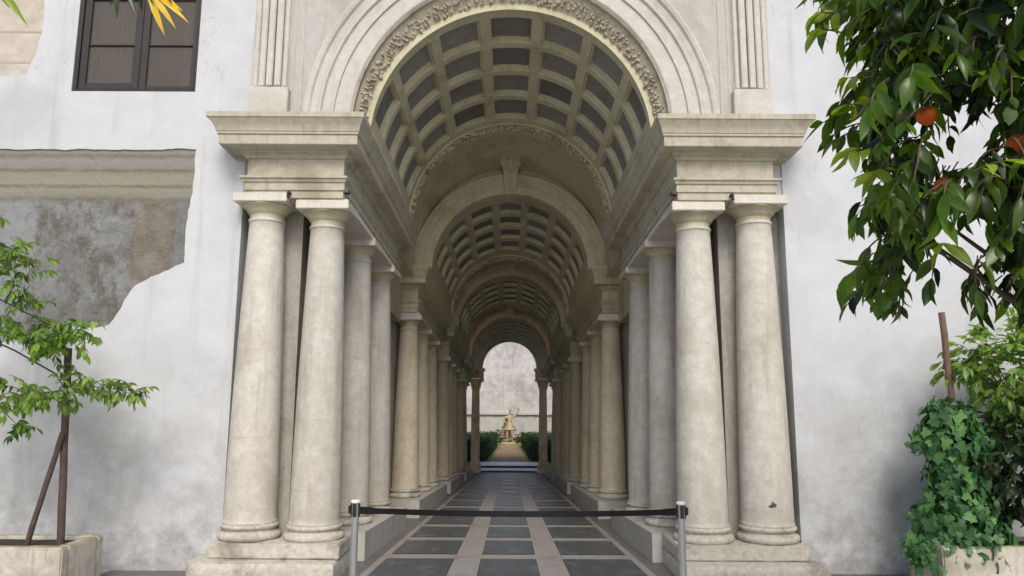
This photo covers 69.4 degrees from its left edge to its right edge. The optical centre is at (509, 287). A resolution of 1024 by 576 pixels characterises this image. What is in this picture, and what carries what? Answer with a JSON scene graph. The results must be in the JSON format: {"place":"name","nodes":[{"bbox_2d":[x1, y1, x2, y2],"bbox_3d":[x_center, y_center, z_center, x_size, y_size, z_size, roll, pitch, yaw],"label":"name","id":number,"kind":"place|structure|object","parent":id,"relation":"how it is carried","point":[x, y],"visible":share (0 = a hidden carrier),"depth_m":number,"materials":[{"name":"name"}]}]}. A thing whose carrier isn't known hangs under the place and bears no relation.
{"place":"outdoors","nodes":[
{"label":"outdoors","id":0,"kind":"place"},
{"bbox_2d":[2,0,27,25],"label":"leaf sprig","id":1,"kind":"object","parent":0,"point":[11,4],"visible":1,"depth_m":2.91,"materials":[{"name":"green plant"}]},
{"bbox_2d":[111,0,187,34],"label":"hanging twig","id":2,"kind":"object","parent":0,"point":[170,4],"visible":1,"depth_m":3.23,"materials":[{"name":"yellow plant"}]},
{"bbox_2d":[100,472,907,575],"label":"gallery floor","id":3,"kind":"structure","parent":0,"point":[424,545],"depth_m":8.56,"materials":[{"name":"tile"}]},
{"bbox_2d":[340,507,406,560],"bbox_3d":[-1.808,2.815,8.609,0.772,0.289,2.078,0,-9,4],"label":"podium","id":4,"kind":"object","parent":3,"relation":"on","point":[378,532],"visible":0.41,"depth_m":8.21,"materials":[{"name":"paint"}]},
{"bbox_2d":[248,213,310,534],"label":"pier wall","id":5,"kind":"structure","parent":4,"relation":"on","point":[297,238],"depth_m":7.68,"materials":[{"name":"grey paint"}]},
{"bbox_2d":[340,238,382,525],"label":"column","id":6,"kind":"structure","parent":4,"relation":"on","point":[358,256],"depth_m":8.34,"materials":[{"name":"stone"}]},
{"bbox_2d":[369,266,399,508],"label":"column","id":7,"kind":"structure","parent":4,"relation":"on","point":[381,280],"depth_m":9.27,"materials":[{"name":"stone"}]},
{"bbox_2d":[389,484,446,517],"bbox_3d":[-1.522,3.325,11.700,0.660,0.243,2.546,0,-9,4],"label":"podium","id":8,"kind":"object","parent":3,"relation":"on","point":[431,498],"visible":0.52,"depth_m":10.93,"materials":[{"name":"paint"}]},
{"bbox_2d":[389,321,399,493],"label":"pier wall","id":9,"kind":"structure","parent":8,"relation":"on","point":[395,330],"depth_m":11.15,"materials":[{"name":"grey paint"}]},
{"bbox_2d":[389,315,424,497],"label":"column","id":10,"kind":"structure","parent":8,"relation":"on","point":[405,462],"depth_m":11.00,"materials":[{"name":"stone"}]},
{"bbox_2d":[399,265,453,346],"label":"entablature","id":11,"kind":"structure","parent":10,"relation":"on","point":[422,294],"depth_m":11.44,"materials":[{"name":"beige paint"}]},
{"bbox_2d":[390,279,400,321],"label":"gap lintel","id":12,"kind":"structure","parent":11,"relation":"on","point":[395,300],"depth_m":10.82,"materials":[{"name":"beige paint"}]},
{"bbox_2d":[418,330,433,491],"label":"column","id":13,"kind":"structure","parent":8,"relation":"on","point":[424,336],"depth_m":11.87,"materials":[{"name":"stone"}]},
{"bbox_2d":[429,341,440,486],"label":"column","id":14,"kind":"structure","parent":8,"relation":"on","point":[433,428],"depth_m":12.61,"materials":[{"name":"stone"}]},
{"bbox_2d":[437,474,464,493],"bbox_3d":[-1.276,3.747,14.255,0.548,0.205,1.916,0,-9,4],"label":"podium","id":15,"kind":"object","parent":3,"relation":"on","point":[454,483],"visible":0.47,"depth_m":13.80,"materials":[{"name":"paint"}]},
{"bbox_2d":[437,357,451,480],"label":"column","id":16,"kind":"structure","parent":15,"relation":"on","point":[443,474],"depth_m":13.82,"materials":[{"name":"stone"}]},
{"bbox_2d":[448,364,455,477],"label":"column","id":17,"kind":"structure","parent":15,"relation":"on","point":[451,367],"depth_m":14.38,"materials":[{"name":"stone"}]},
{"bbox_2d":[453,369,459,475],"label":"column","id":18,"kind":"structure","parent":15,"relation":"on","point":[456,372],"depth_m":14.89,"materials":[{"name":"stone"}]},
{"bbox_2d":[438,324,468,372],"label":"entablature","id":19,"kind":"structure","parent":18,"relation":"on","point":[454,348],"depth_m":14.23,"materials":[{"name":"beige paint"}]},
{"bbox_2d":[451,263,567,328],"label":"arch","id":20,"kind":"structure","parent":19,"relation":"on","point":[471,287],"depth_m":14.03,"materials":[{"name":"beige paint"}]},
{"bbox_2d":[459,278,560,348],"bbox_3d":[-0.003,0.471,14.857,2.288,1.448,1.500,0,-9,0],"label":"barrel vault","id":21,"kind":"object","parent":19,"relation":"on","point":[526,296],"visible":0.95,"depth_m":14.86,"materials":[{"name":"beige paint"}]},
{"bbox_2d":[457,469,472,480],"bbox_3d":[-1.102,4.040,16.032,0.465,0.177,1.208,0,-9,4],"label":"podium","id":22,"kind":"object","parent":3,"relation":"on","point":[468,473],"visible":0.4,"depth_m":15.80,"materials":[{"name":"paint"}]},
{"bbox_2d":[457,379,466,471],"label":"column","id":23,"kind":"structure","parent":22,"relation":"on","point":[461,424],"depth_m":15.86,"materials":[{"name":"stone"}]},
{"bbox_2d":[457,354,476,385],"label":"entablature","id":24,"kind":"structure","parent":23,"relation":"on","point":[468,369],"depth_m":16.09,"materials":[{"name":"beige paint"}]},
{"bbox_2d":[472,320,546,372],"bbox_3d":[-0.007,1.262,16.808,1.934,1.249,1.300,0,-9,0],"label":"barrel vault","id":25,"kind":"object","parent":24,"relation":"on","point":[517,330],"visible":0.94,"depth_m":16.84,"materials":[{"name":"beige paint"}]},
{"bbox_2d":[468,308,550,357],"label":"arch","id":26,"kind":"structure","parent":24,"relation":"on","point":[510,314],"depth_m":16.07,"materials":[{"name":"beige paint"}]},
{"bbox_2d":[460,308,558,366],"bbox_3d":[-0.005,0.924,15.836,2.313,1.509,0.565,0,-9,0],"label":"plain vault","id":27,"kind":"object","parent":24,"relation":"on","point":[499,310],"visible":0.12,"depth_m":16.02,"materials":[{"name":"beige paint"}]},
{"bbox_2d":[464,382,468,469],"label":"column","id":28,"kind":"structure","parent":22,"relation":"on","point":[465,406],"depth_m":16.26,"materials":[{"name":"stone"}]},
{"bbox_2d":[469,376,483,472],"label":"column","id":29,"kind":"structure","parent":3,"relation":"on","point":[475,463],"depth_m":17.44,"materials":[{"name":"stone"}]},
{"bbox_2d":[469,340,549,375],"bbox_3d":[-0.013,2.566,17.640,6.600,3.600,0.470,0,-9,0],"label":"garden portal","id":30,"kind":"object","parent":29,"relation":"on","point":[537,370],"visible":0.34,"depth_m":17.65,"materials":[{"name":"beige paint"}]},
{"bbox_2d":[535,376,549,473],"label":"column","id":31,"kind":"structure","parent":3,"relation":"on","point":[542,463],"depth_m":17.43,"materials":[{"name":"stone"}]},
{"bbox_2d":[545,469,559,481],"bbox_3d":[1.060,4.052,16.032,0.465,0.177,1.208,1,-9,-4],"label":"podium","id":32,"kind":"object","parent":3,"relation":"on","point":[548,474],"visible":0.4,"depth_m":15.79,"materials":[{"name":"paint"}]},
{"bbox_2d":[550,383,554,470],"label":"column","id":33,"kind":"structure","parent":32,"relation":"on","point":[552,429],"depth_m":16.24,"materials":[{"name":"stone"}]},
{"bbox_2d":[552,379,561,471],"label":"column","id":34,"kind":"structure","parent":32,"relation":"on","point":[557,427],"depth_m":15.86,"materials":[{"name":"stone"}]},
{"bbox_2d":[542,354,561,385],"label":"entablature","id":35,"kind":"structure","parent":34,"relation":"on","point":[550,369],"depth_m":16.10,"materials":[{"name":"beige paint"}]},
{"bbox_2d":[553,474,580,493],"bbox_3d":[1.236,3.760,14.255,0.548,0.205,1.916,1,-9,-4],"label":"podium","id":36,"kind":"object","parent":3,"relation":"on","point":[562,483],"visible":0.48,"depth_m":13.78,"materials":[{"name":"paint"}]},
{"bbox_2d":[559,370,565,475],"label":"column","id":37,"kind":"structure","parent":36,"relation":"on","point":[563,373],"depth_m":14.88,"materials":[{"name":"stone"}]},
{"bbox_2d":[562,364,570,477],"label":"column","id":38,"kind":"structure","parent":36,"relation":"on","point":[567,368],"depth_m":14.39,"materials":[{"name":"stone"}]},
{"bbox_2d":[550,324,581,373],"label":"entablature","id":39,"kind":"structure","parent":38,"relation":"on","point":[564,348],"depth_m":14.23,"materials":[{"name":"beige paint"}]},
{"bbox_2d":[441,260,577,341],"bbox_3d":[0.000,0.067,13.723,2.770,1.784,0.725,0,-9,0],"label":"plain vault","id":40,"kind":"object","parent":39,"relation":"on","point":[517,263],"visible":0.19,"depth_m":13.94,"materials":[{"name":"beige paint"}]},
{"bbox_2d":[567,358,581,480],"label":"column","id":41,"kind":"structure","parent":36,"relation":"on","point":[575,423],"depth_m":13.82,"materials":[{"name":"stone"}]},
{"bbox_2d":[571,485,628,518],"bbox_3d":[1.487,3.341,11.700,0.660,0.243,2.546,1,-9,-4],"label":"podium","id":42,"kind":"object","parent":3,"relation":"on","point":[586,500],"visible":0.5,"depth_m":10.90,"materials":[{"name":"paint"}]},
{"bbox_2d":[578,342,590,487],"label":"column","id":43,"kind":"structure","parent":42,"relation":"on","point":[585,347],"depth_m":12.61,"materials":[{"name":"stone"}]},
{"bbox_2d":[586,330,600,492],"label":"column","id":44,"kind":"structure","parent":42,"relation":"on","point":[594,424],"depth_m":11.86,"materials":[{"name":"stone"}]},
{"bbox_2d":[595,316,627,498],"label":"column","id":45,"kind":"structure","parent":42,"relation":"on","point":[612,463],"depth_m":11.00,"materials":[{"name":"stone"}]},
{"bbox_2d":[566,266,620,347],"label":"entablature","id":46,"kind":"structure","parent":45,"relation":"on","point":[597,296],"depth_m":11.43,"materials":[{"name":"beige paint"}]},
{"bbox_2d":[433,199,586,315],"bbox_3d":[0.003,-0.535,12.383,2.765,1.790,2.100,0,-9,0],"label":"barrel vault","id":47,"kind":"object","parent":46,"relation":"on","point":[539,236],"visible":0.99,"depth_m":12.28,"materials":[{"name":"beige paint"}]},
{"bbox_2d":[415,159,604,272],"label":"arch","id":48,"kind":"structure","parent":46,"relation":"on","point":[510,179],"depth_m":11.24,"materials":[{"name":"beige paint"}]},
{"bbox_2d":[618,280,629,322],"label":"gap lintel","id":49,"kind":"structure","parent":46,"relation":"on","point":[623,290],"depth_m":10.82,"materials":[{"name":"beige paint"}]},
{"bbox_2d":[619,323,628,493],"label":"pier wall","id":50,"kind":"structure","parent":42,"relation":"on","point":[624,336],"depth_m":11.15,"materials":[{"name":"grey paint"}]},
{"bbox_2d":[611,508,676,562],"bbox_3d":[1.778,2.834,8.609,0.772,0.289,2.078,1,-9,-4],"label":"podium","id":51,"kind":"object","parent":3,"relation":"on","point":[639,534],"visible":0.46,"depth_m":8.14,"materials":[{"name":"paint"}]},
{"bbox_2d":[620,267,648,509],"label":"column","id":52,"kind":"structure","parent":51,"relation":"on","point":[637,279],"depth_m":9.27,"materials":[{"name":"stone"}]},
{"bbox_2d":[638,240,676,527],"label":"column","id":53,"kind":"structure","parent":51,"relation":"on","point":[661,257],"depth_m":8.33,"materials":[{"name":"stone"}]},
{"bbox_2d":[490,445,527,461],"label":"garden path","id":54,"kind":"structure","parent":0,"point":[508,453],"depth_m":21.07,"materials":[{"name":"beige gravel"}]},
{"bbox_2d":[467,437,550,468],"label":"garden lawn","id":55,"kind":"structure","parent":0,"point":[500,444],"depth_m":22.14,"materials":[{"name":"green plant"}]},
{"bbox_2d":[467,431,498,461],"bbox_3d":[-1.123,4.625,21.809,1.313,0.689,5.411,0,-9,2],"label":"clipped hedge","id":56,"kind":"object","parent":55,"relation":"on","point":[488,443],"visible":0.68,"depth_m":19.72,"materials":[{"name":"green plant"}]},
{"bbox_2d":[489,426,521,442],"bbox_3d":[-0.184,5.283,26.374,1.307,0.881,0.976,-3,-10,21],"label":"bush","id":57,"kind":"object","parent":55,"relation":"on","point":[518,438],"visible":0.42,"depth_m":26.32,"materials":[{"name":"green plant"}]},
{"bbox_2d":[466,342,551,436],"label":"garden wall","id":58,"kind":"structure","parent":55,"relation":"on","point":[509,379],"depth_m":29.70,"materials":[{"name":"white paint"}]},
{"bbox_2d":[480,462,537,471],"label":"garden steps","id":59,"kind":"structure","parent":55,"relation":"on","point":[508,466],"depth_m":18.16,"materials":[{"name":"stone"}]},
{"bbox_2d":[500,407,518,444],"bbox_3d":[-0.002,4.755,25.553,0.652,1.280,0.440,0,-9,0],"label":"garden statue","id":60,"kind":"object","parent":55,"relation":"on","point":[507,430],"visible":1,"depth_m":25.55,"materials":[{"name":"stone"}]},
{"bbox_2d":[520,431,550,461],"bbox_3d":[1.076,4.638,21.806,1.310,0.686,5.400,1,-9,-2],"label":"clipped hedge","id":61,"kind":"object","parent":55,"relation":"on","point":[530,443],"visible":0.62,"depth_m":19.84,"materials":[{"name":"green plant"}]},
{"label":"courtyard ground","id":62,"kind":"structure","parent":0,"visible":0},
{"bbox_2d":[0,534,103,575],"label":"stone planter","id":63,"kind":"object","parent":62,"relation":"on","point":[73,555],"visible":0.98,"depth_m":6.20,"materials":[{"name":"stone"}]},
{"bbox_2d":[23,432,65,545],"bbox_3d":[-4.059,1.770,6.440,0.272,1.009,0.050,0,-9,0],"label":"wooden stake","id":64,"kind":"object","parent":63,"relation":"in","point":[41,498],"visible":0.94,"depth_m":6.43,"materials":[{"name":"brown wood"}]},
{"bbox_2d":[56,348,71,544],"bbox_3d":[-3.952,1.410,6.558,0.163,1.750,0.067,0,-9,0],"label":"wooden stake","id":65,"kind":"object","parent":63,"relation":"in","point":[61,507],"visible":0.73,"depth_m":6.50,"materials":[{"name":"brown wood"}]},
{"bbox_2d":[0,215,159,444],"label":"leafy shrub","id":66,"kind":"object","parent":63,"relation":"on","point":[58,339],"visible":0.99,"depth_m":6.51,"materials":[{"name":"green plant"}]},
{"bbox_2d":[186,531,350,575],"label":"pedestal","id":67,"kind":"object","parent":62,"relation":"on","point":[279,556],"visible":0.78,"depth_m":6.86,"materials":[{"name":"stone"}]},
{"bbox_2d":[217,192,295,542],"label":"column","id":68,"kind":"structure","parent":67,"relation":"on","point":[251,496],"depth_m":7.27,"materials":[{"name":"stone"}]},
{"bbox_2d":[206,111,419,278],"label":"entablature","id":69,"kind":"structure","parent":68,"relation":"on","point":[313,155],"depth_m":7.53,"materials":[{"name":"stone"}]},
{"bbox_2d":[398,133,621,276],"bbox_3d":[0.007,-1.313,10.766,3.452,2.224,1.135,0,-9,0],"label":"plain vault","id":70,"kind":"object","parent":69,"relation":"on","point":[452,170],"visible":0.42,"depth_m":10.89,"materials":[{"name":"beige paint"}]},
{"bbox_2d":[351,0,670,218],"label":"barrel vault","id":71,"kind":"object","parent":69,"relation":"on","point":[581,81],"visible":0.88,"depth_m":8.78,"materials":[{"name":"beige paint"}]},
{"bbox_2d":[283,200,358,542],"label":"column","id":72,"kind":"structure","parent":67,"relation":"on","point":[315,500],"depth_m":7.27,"materials":[{"name":"stone"}]},
{"bbox_2d":[348,499,360,575],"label":"barrier post","id":73,"kind":"object","parent":62,"relation":"on","point":[354,509],"visible":1,"depth_m":4.89,"materials":[{"name":"grey metal"}]},
{"bbox_2d":[360,507,675,516],"bbox_3d":[0.055,1.495,4.929,2.105,0.062,0.012,0,-9,0],"label":"barrier belt","id":74,"kind":"object","parent":73,"relation":"attached to","point":[662,512],"visible":1,"depth_m":4.93,"materials":[{"name":"black fabric"}]},
{"bbox_2d":[0,0,1023,575],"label":"palace facade","id":75,"kind":"structure","parent":62,"relation":"on","point":[122,170],"depth_m":7.62,"materials":[{"name":"paint"}]},
{"bbox_2d":[72,0,201,91],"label":"window","id":76,"kind":"structure","parent":75,"relation":"in","point":[129,52],"depth_m":7.99,"materials":[{"name":"brown wood"}]},
{"bbox_2d":[676,501,687,575],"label":"barrier post","id":77,"kind":"object","parent":62,"relation":"on","point":[681,510],"visible":1,"depth_m":4.89,"materials":[{"name":"grey metal"}]},
{"bbox_2d":[662,532,830,575],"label":"pedestal","id":78,"kind":"object","parent":62,"relation":"on","point":[736,557],"visible":0.69,"depth_m":6.87,"materials":[{"name":"stone"}]},
{"bbox_2d":[662,202,733,544],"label":"column","id":79,"kind":"structure","parent":78,"relation":"on","point":[701,483],"depth_m":7.27,"materials":[{"name":"stone"}]},
{"bbox_2d":[710,213,784,536],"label":"pier wall","id":80,"kind":"structure","parent":78,"relation":"on","point":[723,238],"depth_m":7.70,"materials":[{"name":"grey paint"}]},
{"bbox_2d":[724,195,800,545],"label":"column","id":81,"kind":"structure","parent":78,"relation":"on","point":[765,477],"depth_m":7.27,"materials":[{"name":"stone"}]},
{"bbox_2d":[601,113,815,279],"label":"entablature","id":82,"kind":"structure","parent":81,"relation":"on","point":[695,157],"depth_m":7.54,"materials":[{"name":"stone"}]},
{"bbox_2d":[794,0,1023,330],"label":"orange tree","id":83,"kind":"object","parent":62,"relation":"on","point":[909,52],"visible":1,"depth_m":2.65,"materials":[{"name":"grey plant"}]},
{"bbox_2d":[910,536,1023,575],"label":"stone planter","id":84,"kind":"object","parent":62,"relation":"on","point":[1012,556],"visible":0.58,"depth_m":6.16,"materials":[{"name":"stone"}]},
{"bbox_2d":[938,312,968,504],"bbox_3d":[4.001,1.289,6.634,0.130,2.155,0.057,0,-9,0],"label":"wooden stake","id":85,"kind":"object","parent":84,"relation":"in","point":[945,349],"visible":0.36,"depth_m":6.72,"materials":[{"name":"brown wood"}]},
{"bbox_2d":[899,395,1022,575],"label":"climbing ivy","id":86,"kind":"object","parent":84,"relation":"in","point":[942,512],"visible":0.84,"depth_m":6.41,"materials":[{"name":"green plant"}]},
{"bbox_2d":[929,307,1023,457],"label":"citrus bush","id":87,"kind":"object","parent":84,"relation":"in","point":[970,368],"visible":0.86,"depth_m":6.67,"materials":[{"name":"green plant"}]},
{"bbox_2d":[963,398,1023,527],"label":"dark shrub","id":88,"kind":"object","parent":84,"relation":"on","point":[1007,471],"visible":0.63,"depth_m":6.39,"materials":[{"name":"green plant"}]}
]}

